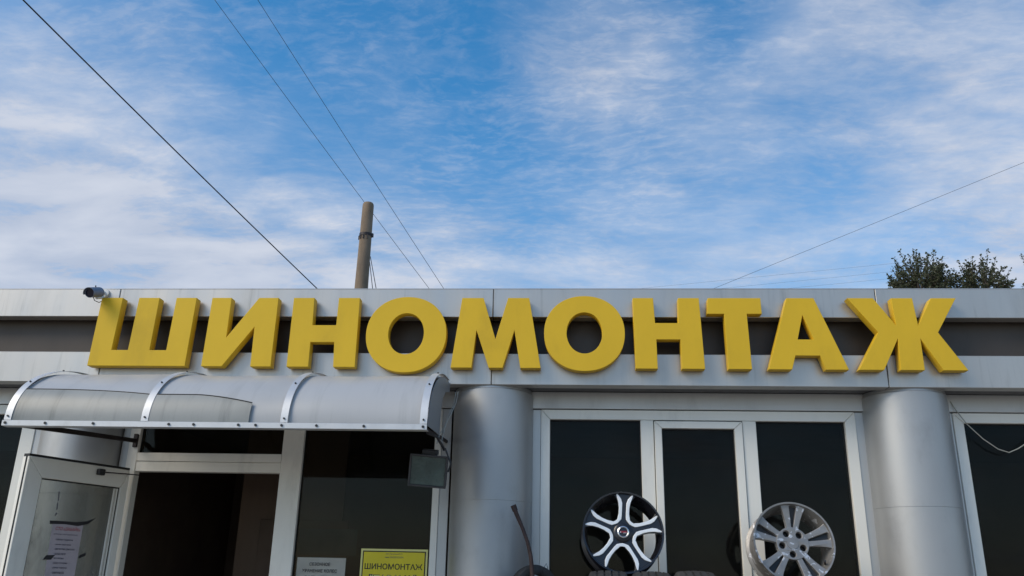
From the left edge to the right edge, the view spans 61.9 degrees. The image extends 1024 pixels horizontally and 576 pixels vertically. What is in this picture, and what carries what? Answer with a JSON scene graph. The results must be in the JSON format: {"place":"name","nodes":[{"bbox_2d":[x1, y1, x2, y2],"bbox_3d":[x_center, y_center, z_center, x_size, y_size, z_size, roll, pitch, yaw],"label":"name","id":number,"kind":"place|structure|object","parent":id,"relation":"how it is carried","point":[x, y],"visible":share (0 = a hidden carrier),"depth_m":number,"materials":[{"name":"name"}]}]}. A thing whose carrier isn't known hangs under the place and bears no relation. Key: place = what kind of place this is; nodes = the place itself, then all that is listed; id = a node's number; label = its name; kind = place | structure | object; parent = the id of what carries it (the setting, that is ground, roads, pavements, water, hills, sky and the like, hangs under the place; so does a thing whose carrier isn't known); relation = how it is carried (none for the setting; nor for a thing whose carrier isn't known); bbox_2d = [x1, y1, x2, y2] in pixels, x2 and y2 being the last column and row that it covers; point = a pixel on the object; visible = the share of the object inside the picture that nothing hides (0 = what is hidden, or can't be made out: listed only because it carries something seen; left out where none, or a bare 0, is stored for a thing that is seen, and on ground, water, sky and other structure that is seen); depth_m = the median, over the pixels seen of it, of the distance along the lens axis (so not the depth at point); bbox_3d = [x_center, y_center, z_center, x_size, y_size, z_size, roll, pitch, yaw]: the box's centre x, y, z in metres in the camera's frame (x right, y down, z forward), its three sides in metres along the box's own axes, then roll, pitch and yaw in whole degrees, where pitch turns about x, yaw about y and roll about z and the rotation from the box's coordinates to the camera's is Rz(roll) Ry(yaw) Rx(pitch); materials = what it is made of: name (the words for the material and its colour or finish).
{"place":"outdoors","nodes":[
{"label":"outdoors","id":0,"kind":"place"},
{"bbox_2d":[23,0,316,287],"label":"overhead wire","id":1,"kind":"object","parent":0,"point":[161,136],"visible":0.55,"depth_m":5.46,"materials":[{"name":"black metal"}]},
{"bbox_2d":[216,2,428,287],"bbox_3d":[-3.880,-2.820,18.518,9.081,7.385,0.009,18,-25,-40],"label":"overhead wire","id":2,"kind":"object","parent":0,"point":[318,140],"visible":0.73,"depth_m":18.31,"materials":[{"name":"black metal"}]},
{"bbox_2d":[258,0,442,286],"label":"overhead wire","id":3,"kind":"object","parent":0,"point":[347,140],"visible":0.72,"depth_m":18.27,"materials":[{"name":"black metal"}]},
{"bbox_2d":[0,0,1023,288],"label":"sky","id":4,"kind":"structure","parent":0,"point":[515,143],"materials":[{"name":"blue"}]},
{"bbox_2d":[650,258,943,287],"bbox_3d":[8.782,-0.406,29.930,12.129,0.587,0.005,-3,-20,13],"label":"overhead wire","id":5,"kind":"object","parent":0,"point":[782,274],"visible":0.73,"depth_m":29.79,"materials":[{"name":"black metal"}]},
{"bbox_2d":[716,162,1023,287],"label":"overhead wire","id":6,"kind":"object","parent":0,"point":[871,224],"visible":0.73,"depth_m":14.52,"materials":[{"name":"black metal"}]},
{"label":"ground","id":7,"kind":"structure","parent":0,"visible":0},
{"bbox_2d":[355,201,373,287],"bbox_3d":[-2.443,2.129,12.778,0.272,7.458,0.270,0,-19,4],"label":"utility pole","id":8,"kind":"object","parent":7,"relation":"on","point":[366,236],"visible":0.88,"depth_m":13.67,"materials":[{"name":"concrete"}]},
{"bbox_2d":[0,288,1023,575],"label":"tyre shop","id":9,"kind":"structure","parent":7,"relation":"on","point":[888,470],"depth_m":5.88},
{"bbox_2d":[0,405,35,567],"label":"window frame","id":10,"kind":"structure","parent":9,"relation":"in","point":[27,436],"depth_m":5.99,"materials":[{"name":"white plastic"}]},
{"bbox_2d":[0,453,138,575],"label":"entrance door","id":11,"kind":"structure","parent":9,"relation":"in","point":[35,468],"depth_m":5.37,"materials":[{"name":"white plastic"}]},
{"bbox_2d":[42,492,94,575],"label":"poster","id":12,"kind":"object","parent":11,"relation":"attached to","point":[61,557],"depth_m":5.40,"materials":[{"name":"grey paper"}]},
{"bbox_2d":[83,285,109,302],"bbox_3d":[-2.903,0.033,5.975,0.077,0.135,0.262,1,-19,0],"label":"security camera","id":13,"kind":"object","parent":9,"relation":"attached to","point":[95,292],"visible":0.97,"depth_m":5.91,"materials":[{"name":"grey paint"}]},
{"bbox_2d":[86,288,93,296],"bbox_3d":[-2.903,0.033,5.878,0.061,0.058,0.023,0,-19,4],"label":"lens window","id":14,"kind":"structure","parent":13,"relation":"in","point":[89,292],"depth_m":5.88,"materials":[{"name":"black glass"}]},
{"bbox_2d":[87,298,200,367],"bbox_3d":[-2.556,0.311,5.941,0.701,0.489,0.072,0,-19,4],"label":"sign letter","id":15,"kind":"object","parent":9,"relation":"attached to","point":[141,352],"visible":1,"depth_m":5.90,"materials":[{"name":"yellow plastic"}]},
{"bbox_2d":[1,370,449,446],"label":"entrance canopy","id":16,"kind":"object","parent":9,"relation":"attached to","point":[64,403],"visible":1,"depth_m":4.95,"materials":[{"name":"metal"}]},
{"bbox_2d":[407,432,451,488],"bbox_3d":[-0.483,1.054,5.166,0.239,0.312,0.311,12,-22,-29],"label":"floodlight","id":17,"kind":"object","parent":16,"relation":"attached to","point":[428,468],"visible":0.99,"depth_m":5.16,"materials":[{"name":"grey glass"}]},
{"bbox_2d":[201,298,281,368],"bbox_3d":[-1.866,0.311,5.897,0.484,0.489,0.072,0,-19,4],"label":"sign letter","id":18,"kind":"object","parent":9,"relation":"attached to","point":[224,345],"visible":1,"depth_m":5.86,"materials":[{"name":"yellow plastic"}]},
{"bbox_2d":[254,519,348,575],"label":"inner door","id":19,"kind":"structure","parent":9,"relation":"in","point":[263,556],"depth_m":6.77,"materials":[{"name":"black"}]},
{"bbox_2d":[296,557,345,575],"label":"paper notice","id":20,"kind":"object","parent":9,"relation":"attached to","point":[308,566],"visible":1,"depth_m":5.70,"materials":[{"name":"white paper"}]},
{"bbox_2d":[286,298,361,368],"bbox_3d":[-1.283,0.311,5.861,0.467,0.489,0.072,0,-19,4],"label":"sign letter","id":21,"kind":"object","parent":9,"relation":"attached to","point":[342,335],"visible":1,"depth_m":5.83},
{"bbox_2d":[359,548,427,575],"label":"yellow plate","id":22,"kind":"object","parent":9,"relation":"attached to","point":[393,562],"visible":1,"depth_m":5.68,"materials":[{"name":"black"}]},
{"bbox_2d":[366,297,447,374],"bbox_3d":[-0.717,0.324,5.821,0.550,0.531,0.072,0,-19,4],"label":"sign letter","id":23,"kind":"object","parent":9,"relation":"attached to","point":[427,354],"visible":1,"depth_m":5.78,"materials":[{"name":"yellow plastic"}]},
{"bbox_2d":[436,392,455,443],"bbox_3d":[-0.424,0.828,5.489,0.018,0.406,0.369,-3,-20,12],"label":"power cable","id":24,"kind":"object","parent":9,"relation":"attached to","point":[448,415],"visible":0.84,"depth_m":5.57,"materials":[{"name":"black rubber"}]},
{"bbox_2d":[441,392,457,441],"bbox_3d":[-0.408,0.837,5.485,0.027,0.427,0.368,-3,-19,11],"label":"power cable","id":25,"kind":"object","parent":9,"relation":"attached to","point":[449,417],"visible":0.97,"depth_m":5.52,"materials":[{"name":"black rubber"}]},
{"bbox_2d":[450,298,540,370],"bbox_3d":[-0.103,0.311,5.787,0.602,0.489,0.072,0,-19,4],"label":"sign letter","id":26,"kind":"object","parent":9,"relation":"attached to","point":[516,320],"visible":1,"depth_m":5.75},
{"bbox_2d":[544,296,624,373],"bbox_3d":[0.487,0.313,5.749,0.539,0.522,0.072,0,-19,4],"label":"sign letter","id":27,"kind":"object","parent":9,"relation":"attached to","point":[565,355],"visible":1,"depth_m":5.71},
{"bbox_2d":[632,298,704,370],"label":"sign letter","id":28,"kind":"object","parent":9,"relation":"attached to","point":[684,331],"visible":1,"depth_m":5.68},
{"bbox_2d":[540,410,872,575],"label":"window frame","id":29,"kind":"structure","parent":9,"relation":"in","point":[645,418],"depth_m":5.76,"materials":[{"name":"white plastic"}]},
{"bbox_2d":[705,298,761,371],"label":"sign letter","id":30,"kind":"object","parent":9,"relation":"attached to","point":[734,313],"visible":1,"depth_m":5.68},
{"bbox_2d":[767,298,848,371],"bbox_3d":[1.936,0.310,5.659,0.512,0.489,0.072,0,-19,4],"label":"sign letter","id":31,"kind":"object","parent":9,"relation":"attached to","point":[789,347],"visible":1,"depth_m":5.61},
{"bbox_2d":[844,298,967,372],"bbox_3d":[2.585,0.310,5.618,0.712,0.489,0.072,0,-19,4],"label":"sign letter","id":32,"kind":"object","parent":9,"relation":"attached to","point":[906,333],"visible":1,"depth_m":5.58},
{"bbox_2d":[950,401,1023,452],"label":"hanging cable","id":33,"kind":"object","parent":9,"relation":"hanging from","point":[980,436],"visible":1,"depth_m":5.66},
{"bbox_2d":[952,413,1023,575],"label":"window frame","id":34,"kind":"structure","parent":9,"relation":"in","point":[970,418],"depth_m":5.64,"materials":[{"name":"white plastic"}]},
{"bbox_2d":[511,504,533,575],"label":"iron bar","id":35,"kind":"object","parent":7,"relation":"on","point":[520,523],"visible":1,"depth_m":5.20,"materials":[{"name":"black metal"}]},
{"bbox_2d":[886,248,957,287],"bbox_3d":[10.599,3.740,20.940,1.659,10.306,1.800,-12,-23,34],"label":"tree","id":36,"kind":"object","parent":7,"relation":"on","point":[936,277],"visible":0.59,"depth_m":22.00,"materials":[{"name":"green plant"}]},
{"bbox_2d":[951,248,1016,287],"bbox_3d":[12.093,3.828,20.923,1.659,10.190,1.758,-13,-24,35],"label":"tree","id":37,"kind":"object","parent":7,"relation":"on","point":[970,275],"visible":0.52,"depth_m":22.11,"materials":[{"name":"green plant"}]},
{"bbox_3d":[0.962,2.516,4.781,2.000,1.622,0.420,0,-19,4],"label":"tyre rack","id":38,"kind":"object","parent":7,"relation":"on","visible":0},
{"bbox_2d":[514,565,553,575],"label":"tyre","id":39,"kind":"object","parent":38,"relation":"on","point":[525,570],"visible":0.87,"depth_m":5.12,"materials":[{"name":"rubber"}]},
{"bbox_2d":[589,570,626,575],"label":"tyre","id":40,"kind":"object","parent":38,"relation":"on","point":[606,573],"visible":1,"depth_m":5.01,"materials":[{"name":"rubber"}]},
{"bbox_2d":[581,491,663,575],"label":"alloy wheel","id":41,"kind":"object","parent":40,"relation":"on","point":[623,530],"visible":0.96,"depth_m":5.23,"materials":[{"name":"black paint"}]},
{"bbox_2d":[632,571,670,575],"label":"tyre","id":42,"kind":"object","parent":38,"relation":"on","point":[649,573],"visible":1,"depth_m":5.00,"materials":[{"name":"rubber"}]},
{"bbox_2d":[674,571,714,575],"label":"tyre","id":43,"kind":"object","parent":38,"relation":"on","point":[691,573],"visible":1,"depth_m":4.98,"materials":[{"name":"rubber"}]},
{"bbox_2d":[746,502,835,575],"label":"alloy wheel","id":44,"kind":"object","parent":38,"relation":"on","point":[791,541],"visible":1,"depth_m":5.18,"materials":[{"name":"silver metal"}]}
]}

